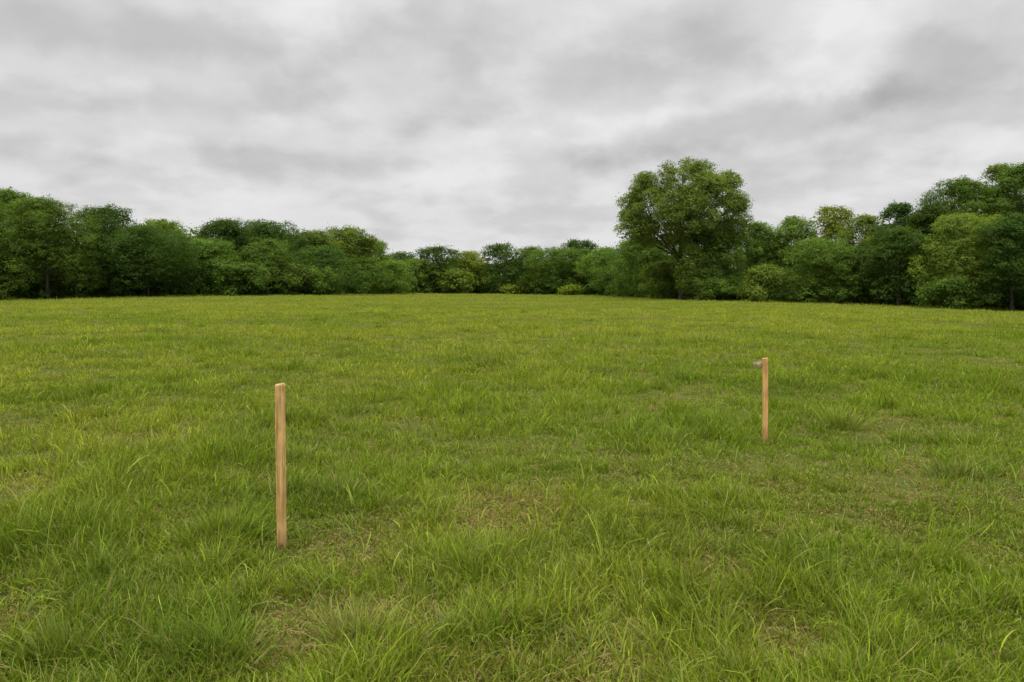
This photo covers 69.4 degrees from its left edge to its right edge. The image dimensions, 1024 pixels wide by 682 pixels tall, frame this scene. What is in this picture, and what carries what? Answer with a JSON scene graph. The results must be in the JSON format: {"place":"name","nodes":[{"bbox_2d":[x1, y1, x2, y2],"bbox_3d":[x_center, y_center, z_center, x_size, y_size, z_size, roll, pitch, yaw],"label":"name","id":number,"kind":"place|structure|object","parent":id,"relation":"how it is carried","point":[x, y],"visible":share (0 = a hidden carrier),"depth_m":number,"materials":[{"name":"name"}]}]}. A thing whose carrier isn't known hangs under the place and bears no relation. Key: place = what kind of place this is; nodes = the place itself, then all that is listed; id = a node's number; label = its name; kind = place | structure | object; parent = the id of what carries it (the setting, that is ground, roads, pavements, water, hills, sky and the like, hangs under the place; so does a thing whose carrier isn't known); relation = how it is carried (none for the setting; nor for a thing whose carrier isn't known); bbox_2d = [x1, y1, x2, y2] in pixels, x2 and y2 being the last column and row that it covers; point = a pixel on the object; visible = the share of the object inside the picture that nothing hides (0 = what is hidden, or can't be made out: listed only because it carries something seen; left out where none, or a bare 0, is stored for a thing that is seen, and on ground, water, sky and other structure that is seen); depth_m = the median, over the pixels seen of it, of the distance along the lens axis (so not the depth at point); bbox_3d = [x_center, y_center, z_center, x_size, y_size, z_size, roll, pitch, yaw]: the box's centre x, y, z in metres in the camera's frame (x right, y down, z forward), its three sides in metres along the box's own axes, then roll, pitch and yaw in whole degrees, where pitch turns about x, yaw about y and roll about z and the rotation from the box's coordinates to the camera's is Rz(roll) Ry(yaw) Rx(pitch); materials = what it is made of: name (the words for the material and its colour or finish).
{"place":"outdoors","nodes":[
{"label":"outdoors","id":0,"kind":"place"},
{"bbox_2d":[0,291,1023,681],"bbox_3d":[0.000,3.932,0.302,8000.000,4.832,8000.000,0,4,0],"label":"ground","id":1,"kind":"structure","parent":0,"point":[898,479],"depth_m":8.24,"materials":[{"name":"green plant"}]},
{"bbox_2d":[0,198,27,281],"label":"broadleaf tree","id":2,"kind":"object","parent":1,"relation":"on","point":[8,252],"visible":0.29,"depth_m":87.53,"materials":[{"name":"green plant"}]},
{"bbox_2d":[0,187,59,297],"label":"broadleaf tree","id":3,"kind":"object","parent":1,"relation":"on","point":[10,197],"visible":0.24,"depth_m":93.05,"materials":[{"name":"green plant"}]},
{"bbox_2d":[0,192,115,298],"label":"broadleaf tree","id":4,"kind":"object","parent":1,"relation":"on","point":[42,212],"visible":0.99,"depth_m":86.67,"materials":[{"name":"green plant"}]},
{"bbox_2d":[60,203,159,295],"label":"broadleaf tree","id":5,"kind":"object","parent":1,"relation":"on","point":[110,216],"visible":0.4,"depth_m":93.31,"materials":[{"name":"green plant"}]},
{"bbox_2d":[74,223,215,296],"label":"broadleaf tree","id":6,"kind":"object","parent":1,"relation":"on","point":[150,238],"visible":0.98,"depth_m":91.18,"materials":[{"name":"green plant"}]},
{"bbox_2d":[114,217,207,294],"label":"broadleaf tree","id":7,"kind":"object","parent":1,"relation":"on","point":[165,224],"visible":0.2,"depth_m":100.56,"materials":[{"name":"green plant"}]},
{"bbox_2d":[167,237,240,295],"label":"broadleaf tree","id":8,"kind":"object","parent":1,"relation":"on","point":[221,256],"visible":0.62,"depth_m":98.48,"materials":[{"name":"green plant"}]},
{"bbox_2d":[196,217,265,282],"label":"broadleaf tree","id":9,"kind":"object","parent":1,"relation":"on","point":[225,229],"visible":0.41,"depth_m":105.38,"materials":[{"name":"green plant"}]},
{"bbox_2d":[205,261,273,295],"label":"shrub","id":10,"kind":"object","parent":1,"relation":"on","point":[249,276],"visible":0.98,"depth_m":98.28,"materials":[{"name":"green plant"}]},
{"bbox_2d":[225,218,313,292],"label":"broadleaf tree","id":11,"kind":"object","parent":1,"relation":"on","point":[265,229],"visible":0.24,"depth_m":111.74,"materials":[{"name":"green plant"}]},
{"bbox_2d":[230,238,313,294],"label":"broadleaf tree","id":12,"kind":"object","parent":1,"relation":"on","point":[269,251],"visible":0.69,"depth_m":104.63,"materials":[{"name":"green plant"}]},
{"bbox_2d":[275,383,286,549],"bbox_3d":[-1.405,0.937,4.507,0.061,1.374,0.051,0,4,-12],"label":"wooden stake","id":13,"kind":"object","parent":1,"relation":"on","point":[280,423],"visible":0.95,"depth_m":4.47,"materials":[{"name":"brown wood"}]},
{"bbox_2d":[274,262,341,294],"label":"shrub","id":14,"kind":"object","parent":1,"relation":"on","point":[302,275],"visible":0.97,"depth_m":105.27,"materials":[{"name":"green plant"}]},
{"bbox_2d":[287,229,346,289],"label":"broadleaf tree","id":15,"kind":"object","parent":1,"relation":"on","point":[320,238],"visible":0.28,"depth_m":117.04,"materials":[{"name":"green plant"}]},
{"bbox_2d":[280,244,376,294],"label":"broadleaf tree","id":16,"kind":"object","parent":1,"relation":"on","point":[323,255],"visible":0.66,"depth_m":110.35,"materials":[{"name":"green plant"}]},
{"bbox_2d":[324,223,386,292],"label":"broadleaf tree","id":17,"kind":"object","parent":1,"relation":"on","point":[349,233],"visible":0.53,"depth_m":128.53,"materials":[{"name":"green plant"}]},
{"bbox_2d":[338,255,396,293],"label":"broadleaf tree","id":18,"kind":"object","parent":1,"relation":"on","point":[368,262],"visible":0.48,"depth_m":127.40,"materials":[{"name":"green plant"}]},
{"bbox_2d":[357,237,396,289],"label":"broadleaf tree","id":19,"kind":"object","parent":1,"relation":"on","point":[382,249],"visible":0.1,"depth_m":141.04,"materials":[{"name":"green plant"}]},
{"bbox_2d":[375,241,394,275],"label":"broadleaf tree","id":20,"kind":"object","parent":1,"relation":"on","point":[384,252],"visible":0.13,"depth_m":148.11,"materials":[{"name":"green plant"}]},
{"bbox_2d":[371,260,416,293],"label":"broadleaf tree","id":21,"kind":"object","parent":1,"relation":"on","point":[394,267],"visible":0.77,"depth_m":135.46,"materials":[{"name":"green plant"}]},
{"bbox_2d":[387,250,429,262],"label":"broadleaf tree","id":22,"kind":"object","parent":1,"relation":"on","point":[400,255],"visible":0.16,"depth_m":188.99,"materials":[{"name":"green plant"}]},
{"bbox_2d":[400,258,441,292],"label":"broadleaf tree","id":23,"kind":"object","parent":1,"relation":"on","point":[415,266],"visible":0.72,"depth_m":158.25,"materials":[{"name":"green plant"}]},
{"bbox_2d":[405,243,472,292],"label":"broadleaf tree","id":24,"kind":"object","parent":1,"relation":"on","point":[434,252],"visible":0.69,"depth_m":161.42,"materials":[{"name":"green plant"}]},
{"bbox_2d":[432,267,478,293],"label":"shrub","id":25,"kind":"object","parent":1,"relation":"on","point":[457,276],"visible":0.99,"depth_m":158.97,"materials":[{"name":"green plant"}]},
{"bbox_2d":[445,250,494,292],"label":"broadleaf tree","id":26,"kind":"object","parent":1,"relation":"on","point":[472,259],"visible":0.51,"depth_m":167.80,"materials":[{"name":"green plant"}]},
{"bbox_2d":[471,240,534,293],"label":"broadleaf tree","id":27,"kind":"object","parent":1,"relation":"on","point":[503,253],"visible":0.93,"depth_m":168.18,"materials":[{"name":"green plant"}]},
{"bbox_2d":[499,280,520,293],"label":"shrub","id":28,"kind":"object","parent":1,"relation":"on","point":[506,289],"visible":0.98,"depth_m":165.50,"materials":[{"name":"green plant"}]},
{"bbox_2d":[0,270,1023,310],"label":"undergrowth","id":29,"kind":"object","parent":1,"relation":"on","point":[154,290],"visible":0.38,"depth_m":93.73,"materials":[{"name":"green plant"}]},
{"bbox_2d":[5,201,1020,306],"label":"woodland","id":30,"kind":"object","parent":1,"relation":"on","point":[409,257],"visible":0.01,"depth_m":129.10,"materials":[{"name":"green plant"}]},
{"bbox_2d":[510,278,532,293],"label":"shrub","id":31,"kind":"object","parent":1,"relation":"on","point":[524,284],"visible":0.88,"depth_m":166.02,"materials":[{"name":"green plant"}]},
{"bbox_2d":[511,245,559,285],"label":"broadleaf tree","id":32,"kind":"object","parent":1,"relation":"on","point":[528,249],"visible":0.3,"depth_m":172.67,"materials":[{"name":"green plant"}]},
{"bbox_2d":[516,244,596,294],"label":"broadleaf tree","id":33,"kind":"object","parent":1,"relation":"on","point":[557,254],"visible":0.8,"depth_m":162.46,"materials":[{"name":"green plant"}]},
{"bbox_2d":[555,238,581,282],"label":"broadleaf tree","id":34,"kind":"object","parent":1,"relation":"on","point":[571,242],"visible":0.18,"depth_m":172.86,"materials":[{"name":"green plant"}]},
{"bbox_2d":[557,284,583,294],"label":"shrub","id":35,"kind":"object","parent":1,"relation":"on","point":[570,289],"visible":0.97,"depth_m":155.16,"materials":[{"name":"green plant"}]},
{"bbox_2d":[569,240,600,283],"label":"broadleaf tree","id":36,"kind":"object","parent":1,"relation":"on","point":[588,244],"visible":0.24,"depth_m":163.02,"materials":[{"name":"green plant"}]},
{"bbox_2d":[573,245,621,294],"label":"broadleaf tree","id":37,"kind":"object","parent":1,"relation":"on","point":[589,260],"visible":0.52,"depth_m":139.46,"materials":[{"name":"green plant"}]},
{"bbox_2d":[594,240,641,295],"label":"broadleaf tree","id":38,"kind":"object","parent":1,"relation":"on","point":[606,275],"visible":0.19,"depth_m":127.45,"materials":[{"name":"green plant"}]},
{"bbox_2d":[588,238,686,297],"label":"broadleaf tree","id":39,"kind":"object","parent":1,"relation":"on","point":[647,256],"visible":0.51,"depth_m":111.33,"materials":[{"name":"green plant"}]},
{"bbox_2d":[638,259,688,298],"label":"shrub","id":40,"kind":"object","parent":1,"relation":"on","point":[661,273],"visible":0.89,"depth_m":98.75,"materials":[{"name":"green plant"}]},
{"bbox_2d":[612,156,754,299],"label":"tall tree","id":41,"kind":"object","parent":1,"relation":"on","point":[684,209],"visible":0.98,"depth_m":90.36,"materials":[{"name":"green plant"}]},
{"bbox_2d":[671,242,716,299],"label":"shrub","id":42,"kind":"object","parent":1,"relation":"on","point":[693,251],"visible":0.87,"depth_m":88.91,"materials":[{"name":"green plant"}]},
{"bbox_2d":[670,226,756,299],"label":"broadleaf tree","id":43,"kind":"object","parent":1,"relation":"on","point":[712,248],"visible":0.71,"depth_m":89.85,"materials":[{"name":"green plant"}]},
{"bbox_2d":[691,276,739,300],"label":"shrub","id":44,"kind":"object","parent":1,"relation":"on","point":[713,285],"visible":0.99,"depth_m":87.25,"materials":[{"name":"green plant"}]},
{"bbox_2d":[727,221,782,298],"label":"broadleaf tree","id":45,"kind":"object","parent":1,"relation":"on","point":[756,227],"visible":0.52,"depth_m":94.27,"materials":[{"name":"green plant"}]},
{"bbox_2d":[754,358,767,441],"bbox_3d":[2.536,0.790,7.540,0.142,1.244,0.048,-1,4,10],"label":"wooden stake","id":46,"kind":"object","parent":1,"relation":"on","point":[763,362],"visible":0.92,"depth_m":7.50,"materials":[{"name":"orange wood"}]},
{"bbox_2d":[735,261,799,301],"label":"shrub","id":47,"kind":"object","parent":1,"relation":"on","point":[767,281],"visible":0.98,"depth_m":84.03,"materials":[{"name":"green plant"}]},
{"bbox_2d":[751,215,830,292],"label":"broadleaf tree","id":48,"kind":"object","parent":1,"relation":"on","point":[788,228],"visible":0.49,"depth_m":93.08,"materials":[{"name":"green plant"}]},
{"bbox_2d":[775,236,863,302],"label":"broadleaf tree","id":49,"kind":"object","parent":1,"relation":"on","point":[818,252],"visible":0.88,"depth_m":83.25,"materials":[{"name":"green plant"}]},
{"bbox_2d":[807,204,858,300],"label":"broadleaf tree","id":50,"kind":"object","parent":1,"relation":"on","point":[830,227],"visible":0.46,"depth_m":93.78,"materials":[{"name":"green plant"}]},
{"bbox_2d":[818,243,891,303],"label":"broadleaf tree","id":51,"kind":"object","parent":1,"relation":"on","point":[844,289],"visible":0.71,"depth_m":81.43,"materials":[{"name":"green plant"}]},
{"bbox_2d":[834,212,890,299],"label":"broadleaf tree","id":52,"kind":"object","parent":1,"relation":"on","point":[862,222],"visible":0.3,"depth_m":86.59,"materials":[{"name":"green plant"}]},
{"bbox_2d":[848,225,946,305],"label":"broadleaf tree","id":53,"kind":"object","parent":1,"relation":"on","point":[896,237],"visible":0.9,"depth_m":77.97,"materials":[{"name":"green plant"}]},
{"bbox_2d":[868,200,928,302],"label":"broadleaf tree","id":54,"kind":"object","parent":1,"relation":"on","point":[902,209],"visible":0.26,"depth_m":83.67,"materials":[{"name":"green plant"}]},
{"bbox_2d":[901,201,964,303],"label":"broadleaf tree","id":55,"kind":"object","parent":1,"relation":"on","point":[928,221],"visible":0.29,"depth_m":80.14,"materials":[{"name":"green plant"}]},
{"bbox_2d":[913,273,984,308],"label":"shrub","id":56,"kind":"object","parent":1,"relation":"on","point":[948,284],"visible":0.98,"depth_m":70.31,"materials":[{"name":"green plant"}]},
{"bbox_2d":[910,175,996,280],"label":"broadleaf tree","id":57,"kind":"object","parent":1,"relation":"on","point":[970,194],"visible":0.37,"depth_m":79.75,"materials":[{"name":"green plant"}]},
{"bbox_2d":[906,211,1023,308],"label":"broadleaf tree","id":58,"kind":"object","parent":1,"relation":"on","point":[966,223],"visible":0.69,"depth_m":71.71,"materials":[{"name":"green plant"}]},
{"bbox_2d":[972,211,1023,310],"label":"broadleaf tree","id":59,"kind":"object","parent":1,"relation":"on","point":[1010,227],"visible":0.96,"depth_m":68.19,"materials":[{"name":"green plant"}]},
{"bbox_2d":[976,162,1023,308],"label":"broadleaf tree","id":60,"kind":"object","parent":1,"relation":"on","point":[1009,181],"visible":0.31,"depth_m":77.52,"materials":[{"name":"green plant"}]},
{"bbox_2d":[976,162,1023,217],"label":"broadleaf tree","id":61,"kind":"object","parent":1,"relation":"on","point":[992,170],"visible":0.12,"depth_m":82.87,"materials":[{"name":"green plant"}]},
{"bbox_2d":[0,0,1023,274],"label":"sky","id":62,"kind":"structure","parent":0,"point":[471,125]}
]}

